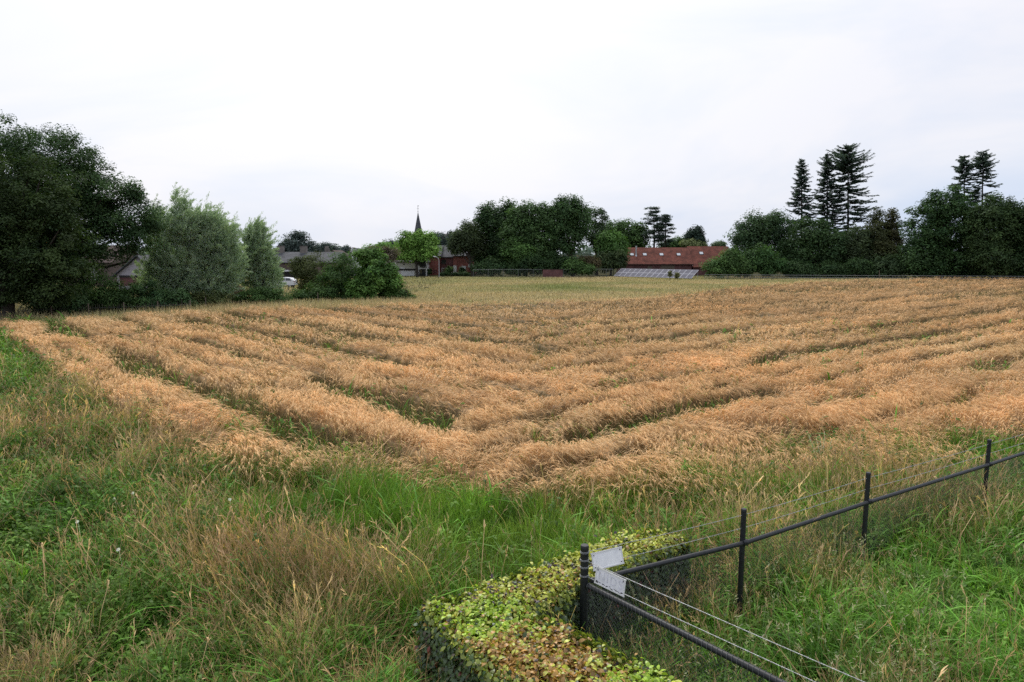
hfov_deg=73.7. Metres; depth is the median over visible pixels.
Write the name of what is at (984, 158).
spruce tree
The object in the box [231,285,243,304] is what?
shrub
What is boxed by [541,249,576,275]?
shrub
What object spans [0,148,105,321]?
lime tree
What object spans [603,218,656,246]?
broadleaf tree
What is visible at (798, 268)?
shrub
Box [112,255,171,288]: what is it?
house
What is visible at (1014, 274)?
shrub
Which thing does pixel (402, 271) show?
door
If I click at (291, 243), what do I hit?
broadleaf tree
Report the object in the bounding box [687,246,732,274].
barn
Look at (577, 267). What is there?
shrub
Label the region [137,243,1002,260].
woods
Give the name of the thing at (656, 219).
cedar tree
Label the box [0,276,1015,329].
pasture grass
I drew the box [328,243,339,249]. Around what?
broadleaf tree
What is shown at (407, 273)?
garage door
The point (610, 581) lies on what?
sign
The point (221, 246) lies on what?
willow tree
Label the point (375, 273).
shrub
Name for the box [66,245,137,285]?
house
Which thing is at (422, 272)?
window
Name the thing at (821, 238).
broadleaf tree
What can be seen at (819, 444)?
tall weed
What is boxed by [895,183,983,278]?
oak tree
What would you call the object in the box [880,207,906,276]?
cypress tree
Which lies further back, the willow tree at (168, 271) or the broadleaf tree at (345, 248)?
the broadleaf tree at (345, 248)
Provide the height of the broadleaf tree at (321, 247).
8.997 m
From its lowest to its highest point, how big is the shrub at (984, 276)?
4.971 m
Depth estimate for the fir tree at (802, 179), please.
146.59 m
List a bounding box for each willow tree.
[129,182,210,304]
[178,191,253,298]
[237,211,286,294]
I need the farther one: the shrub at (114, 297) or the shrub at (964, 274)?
the shrub at (964, 274)
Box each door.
[401,267,404,275]
[405,271,413,275]
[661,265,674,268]
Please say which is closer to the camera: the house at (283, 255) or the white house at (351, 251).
the house at (283, 255)
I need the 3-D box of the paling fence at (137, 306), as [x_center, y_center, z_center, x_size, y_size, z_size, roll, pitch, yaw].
[-31.860,-2.412,53.637,12.110,1.170,0.137,-4,8,-30]
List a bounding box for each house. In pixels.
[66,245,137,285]
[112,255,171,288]
[268,246,346,278]
[325,246,347,268]
[350,248,363,275]
[417,259,430,275]
[429,245,443,274]
[440,245,452,273]
[451,253,475,274]
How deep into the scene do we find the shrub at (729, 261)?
128.90 m
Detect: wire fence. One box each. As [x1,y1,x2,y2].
[473,269,541,276]
[563,269,608,277]
[704,275,1019,280]
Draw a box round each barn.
[616,246,692,272]
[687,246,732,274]
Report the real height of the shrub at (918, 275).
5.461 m
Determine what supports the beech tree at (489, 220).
on the ground at (353, 362)
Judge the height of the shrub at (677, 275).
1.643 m
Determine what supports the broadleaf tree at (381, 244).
on the ground at (353, 362)
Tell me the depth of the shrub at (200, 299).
60.80 m
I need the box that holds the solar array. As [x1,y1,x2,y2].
[614,268,698,278]
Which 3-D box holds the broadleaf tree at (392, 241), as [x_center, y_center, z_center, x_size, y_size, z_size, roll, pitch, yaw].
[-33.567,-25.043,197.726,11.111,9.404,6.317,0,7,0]
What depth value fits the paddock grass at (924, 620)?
8.76 m
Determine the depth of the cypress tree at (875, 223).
136.42 m
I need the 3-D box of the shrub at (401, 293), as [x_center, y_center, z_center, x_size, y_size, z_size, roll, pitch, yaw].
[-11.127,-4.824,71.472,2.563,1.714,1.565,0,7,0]
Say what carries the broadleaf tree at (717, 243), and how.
on the ground at (353, 362)
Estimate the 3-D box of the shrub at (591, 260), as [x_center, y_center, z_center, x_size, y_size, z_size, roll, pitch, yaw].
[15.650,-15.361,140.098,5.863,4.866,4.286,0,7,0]
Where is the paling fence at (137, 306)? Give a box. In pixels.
[15,300,190,319]
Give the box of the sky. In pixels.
[0,0,1023,253]
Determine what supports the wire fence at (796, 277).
on the ground at (353, 362)
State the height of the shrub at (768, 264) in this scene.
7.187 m
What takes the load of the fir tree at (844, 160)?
on the ground at (353, 362)
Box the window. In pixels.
[419,269,425,275]
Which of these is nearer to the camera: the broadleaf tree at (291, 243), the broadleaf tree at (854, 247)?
the broadleaf tree at (854, 247)
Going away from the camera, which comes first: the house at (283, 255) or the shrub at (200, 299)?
the shrub at (200, 299)
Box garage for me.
[396,261,415,275]
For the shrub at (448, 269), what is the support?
on the ground at (353, 362)
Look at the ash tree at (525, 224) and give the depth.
141.06 m
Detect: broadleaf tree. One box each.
[275,229,318,251]
[314,241,332,251]
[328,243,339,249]
[339,245,350,252]
[361,242,394,251]
[382,238,398,246]
[434,231,448,244]
[443,229,453,238]
[592,228,631,275]
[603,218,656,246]
[656,235,684,246]
[679,238,706,246]
[710,240,727,245]
[775,215,854,275]
[827,224,878,276]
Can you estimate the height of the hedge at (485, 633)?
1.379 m
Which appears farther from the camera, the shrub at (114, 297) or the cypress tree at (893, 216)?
the cypress tree at (893, 216)
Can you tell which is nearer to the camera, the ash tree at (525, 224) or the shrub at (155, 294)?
the shrub at (155, 294)
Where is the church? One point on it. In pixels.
(418, 226)
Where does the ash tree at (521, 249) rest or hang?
on the ground at (353, 362)
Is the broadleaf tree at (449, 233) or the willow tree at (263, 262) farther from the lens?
the broadleaf tree at (449, 233)
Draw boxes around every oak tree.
[0,109,166,310]
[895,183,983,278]
[954,190,1023,278]
[1000,198,1023,277]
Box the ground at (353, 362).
[7,254,1020,681]
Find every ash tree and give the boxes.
[495,199,556,276]
[499,236,537,275]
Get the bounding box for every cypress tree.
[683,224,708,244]
[858,207,900,262]
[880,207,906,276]
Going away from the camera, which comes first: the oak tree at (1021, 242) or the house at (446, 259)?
the oak tree at (1021, 242)
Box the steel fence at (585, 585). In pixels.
[579,434,1023,681]
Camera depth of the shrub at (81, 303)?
52.51 m
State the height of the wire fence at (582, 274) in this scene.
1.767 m
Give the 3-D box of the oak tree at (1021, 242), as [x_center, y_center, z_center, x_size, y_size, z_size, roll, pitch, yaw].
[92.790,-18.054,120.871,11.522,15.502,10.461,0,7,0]
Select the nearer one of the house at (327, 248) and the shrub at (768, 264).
the shrub at (768, 264)
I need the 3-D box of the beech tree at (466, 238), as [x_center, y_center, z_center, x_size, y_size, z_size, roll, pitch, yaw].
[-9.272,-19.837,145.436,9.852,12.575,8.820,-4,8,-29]
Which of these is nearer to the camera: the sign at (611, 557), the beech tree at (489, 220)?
the sign at (611, 557)
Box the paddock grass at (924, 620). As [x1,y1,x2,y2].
[592,468,1023,681]
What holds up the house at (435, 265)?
on the ground at (353, 362)
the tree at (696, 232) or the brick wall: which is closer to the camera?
the brick wall
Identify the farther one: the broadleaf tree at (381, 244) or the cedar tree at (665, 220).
the cedar tree at (665, 220)
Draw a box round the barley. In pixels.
[0,276,1023,521]
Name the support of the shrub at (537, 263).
on the ground at (353, 362)
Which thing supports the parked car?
on the ground at (353, 362)
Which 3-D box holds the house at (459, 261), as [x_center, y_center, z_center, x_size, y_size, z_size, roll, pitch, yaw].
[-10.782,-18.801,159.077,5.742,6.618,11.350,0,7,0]
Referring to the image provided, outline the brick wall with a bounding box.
[543,269,562,276]
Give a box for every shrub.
[19,293,91,315]
[65,271,149,314]
[129,279,200,310]
[178,290,234,308]
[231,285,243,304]
[232,286,293,304]
[285,250,342,295]
[288,251,367,299]
[344,246,405,300]
[367,245,402,263]
[393,287,416,299]
[427,268,431,275]
[445,265,453,272]
[467,256,511,276]
[504,253,555,276]
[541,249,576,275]
[561,255,596,275]
[574,254,601,276]
[595,249,630,275]
[674,272,680,278]
[699,245,757,277]
[740,242,789,276]
[782,258,823,277]
[812,259,855,277]
[845,256,886,277]
[870,252,911,277]
[897,255,937,277]
[935,258,976,278]
[966,257,1008,277]
[999,257,1023,278]
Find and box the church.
[414,214,445,235]
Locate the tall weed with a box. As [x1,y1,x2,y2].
[806,430,836,469]
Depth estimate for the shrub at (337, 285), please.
73.59 m
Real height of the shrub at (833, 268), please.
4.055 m
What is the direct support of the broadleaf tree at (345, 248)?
on the ground at (353, 362)
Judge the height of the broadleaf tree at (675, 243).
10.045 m
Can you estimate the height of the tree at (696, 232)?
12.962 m
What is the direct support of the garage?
on the ground at (353, 362)
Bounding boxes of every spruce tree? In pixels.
[951,155,983,206]
[963,149,1001,208]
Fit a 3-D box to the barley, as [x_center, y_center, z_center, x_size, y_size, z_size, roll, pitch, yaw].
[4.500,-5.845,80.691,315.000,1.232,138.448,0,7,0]
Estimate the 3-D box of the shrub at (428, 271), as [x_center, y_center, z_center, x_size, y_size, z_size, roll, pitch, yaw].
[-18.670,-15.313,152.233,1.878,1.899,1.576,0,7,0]
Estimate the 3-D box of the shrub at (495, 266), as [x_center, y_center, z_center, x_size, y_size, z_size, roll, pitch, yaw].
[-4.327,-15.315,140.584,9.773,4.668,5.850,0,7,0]
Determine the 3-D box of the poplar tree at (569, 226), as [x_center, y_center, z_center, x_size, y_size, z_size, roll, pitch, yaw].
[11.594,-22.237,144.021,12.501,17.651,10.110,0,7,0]
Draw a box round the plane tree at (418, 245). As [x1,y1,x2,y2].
[394,228,442,276]
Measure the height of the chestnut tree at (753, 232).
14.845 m
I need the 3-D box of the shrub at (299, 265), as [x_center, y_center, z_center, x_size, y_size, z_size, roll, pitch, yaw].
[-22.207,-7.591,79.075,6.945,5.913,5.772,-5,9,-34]
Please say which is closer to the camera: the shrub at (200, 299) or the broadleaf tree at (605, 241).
the shrub at (200, 299)
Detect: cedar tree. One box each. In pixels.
[639,206,669,246]
[651,214,677,246]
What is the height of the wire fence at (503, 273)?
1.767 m
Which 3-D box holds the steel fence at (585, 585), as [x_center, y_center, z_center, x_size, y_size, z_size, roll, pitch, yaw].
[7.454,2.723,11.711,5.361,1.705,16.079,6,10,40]
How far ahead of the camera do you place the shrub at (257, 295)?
65.55 m
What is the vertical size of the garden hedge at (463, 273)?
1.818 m
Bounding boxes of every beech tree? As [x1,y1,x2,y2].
[442,217,490,276]
[470,196,517,275]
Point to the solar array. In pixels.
(657, 273)
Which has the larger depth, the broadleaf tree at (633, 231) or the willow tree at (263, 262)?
the broadleaf tree at (633, 231)
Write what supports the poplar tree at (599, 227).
on the ground at (353, 362)
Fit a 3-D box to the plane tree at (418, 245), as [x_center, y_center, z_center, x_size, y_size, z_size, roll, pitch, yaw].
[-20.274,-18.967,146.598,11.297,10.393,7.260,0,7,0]
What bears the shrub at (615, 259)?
on the ground at (353, 362)
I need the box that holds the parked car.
[268,277,297,286]
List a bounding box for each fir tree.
[785,158,821,232]
[810,153,845,231]
[816,143,883,239]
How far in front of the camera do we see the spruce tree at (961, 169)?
144.07 m
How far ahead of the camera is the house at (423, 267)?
151.19 m
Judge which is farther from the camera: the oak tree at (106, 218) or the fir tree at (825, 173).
the fir tree at (825, 173)
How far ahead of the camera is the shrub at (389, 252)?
80.97 m
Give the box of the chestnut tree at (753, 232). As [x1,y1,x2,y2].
[723,205,798,276]
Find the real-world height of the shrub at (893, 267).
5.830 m
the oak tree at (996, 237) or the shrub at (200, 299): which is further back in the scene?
the oak tree at (996, 237)
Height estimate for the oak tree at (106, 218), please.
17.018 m
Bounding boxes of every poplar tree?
[539,193,595,275]
[582,206,609,274]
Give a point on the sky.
(342, 122)
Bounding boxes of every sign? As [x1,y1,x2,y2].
[590,545,624,570]
[594,566,626,596]
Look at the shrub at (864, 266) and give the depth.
131.08 m
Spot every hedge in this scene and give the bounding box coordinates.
[413,527,692,681]
[440,270,470,275]
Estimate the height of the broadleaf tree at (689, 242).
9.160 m
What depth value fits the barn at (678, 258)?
158.16 m
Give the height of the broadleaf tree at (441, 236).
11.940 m

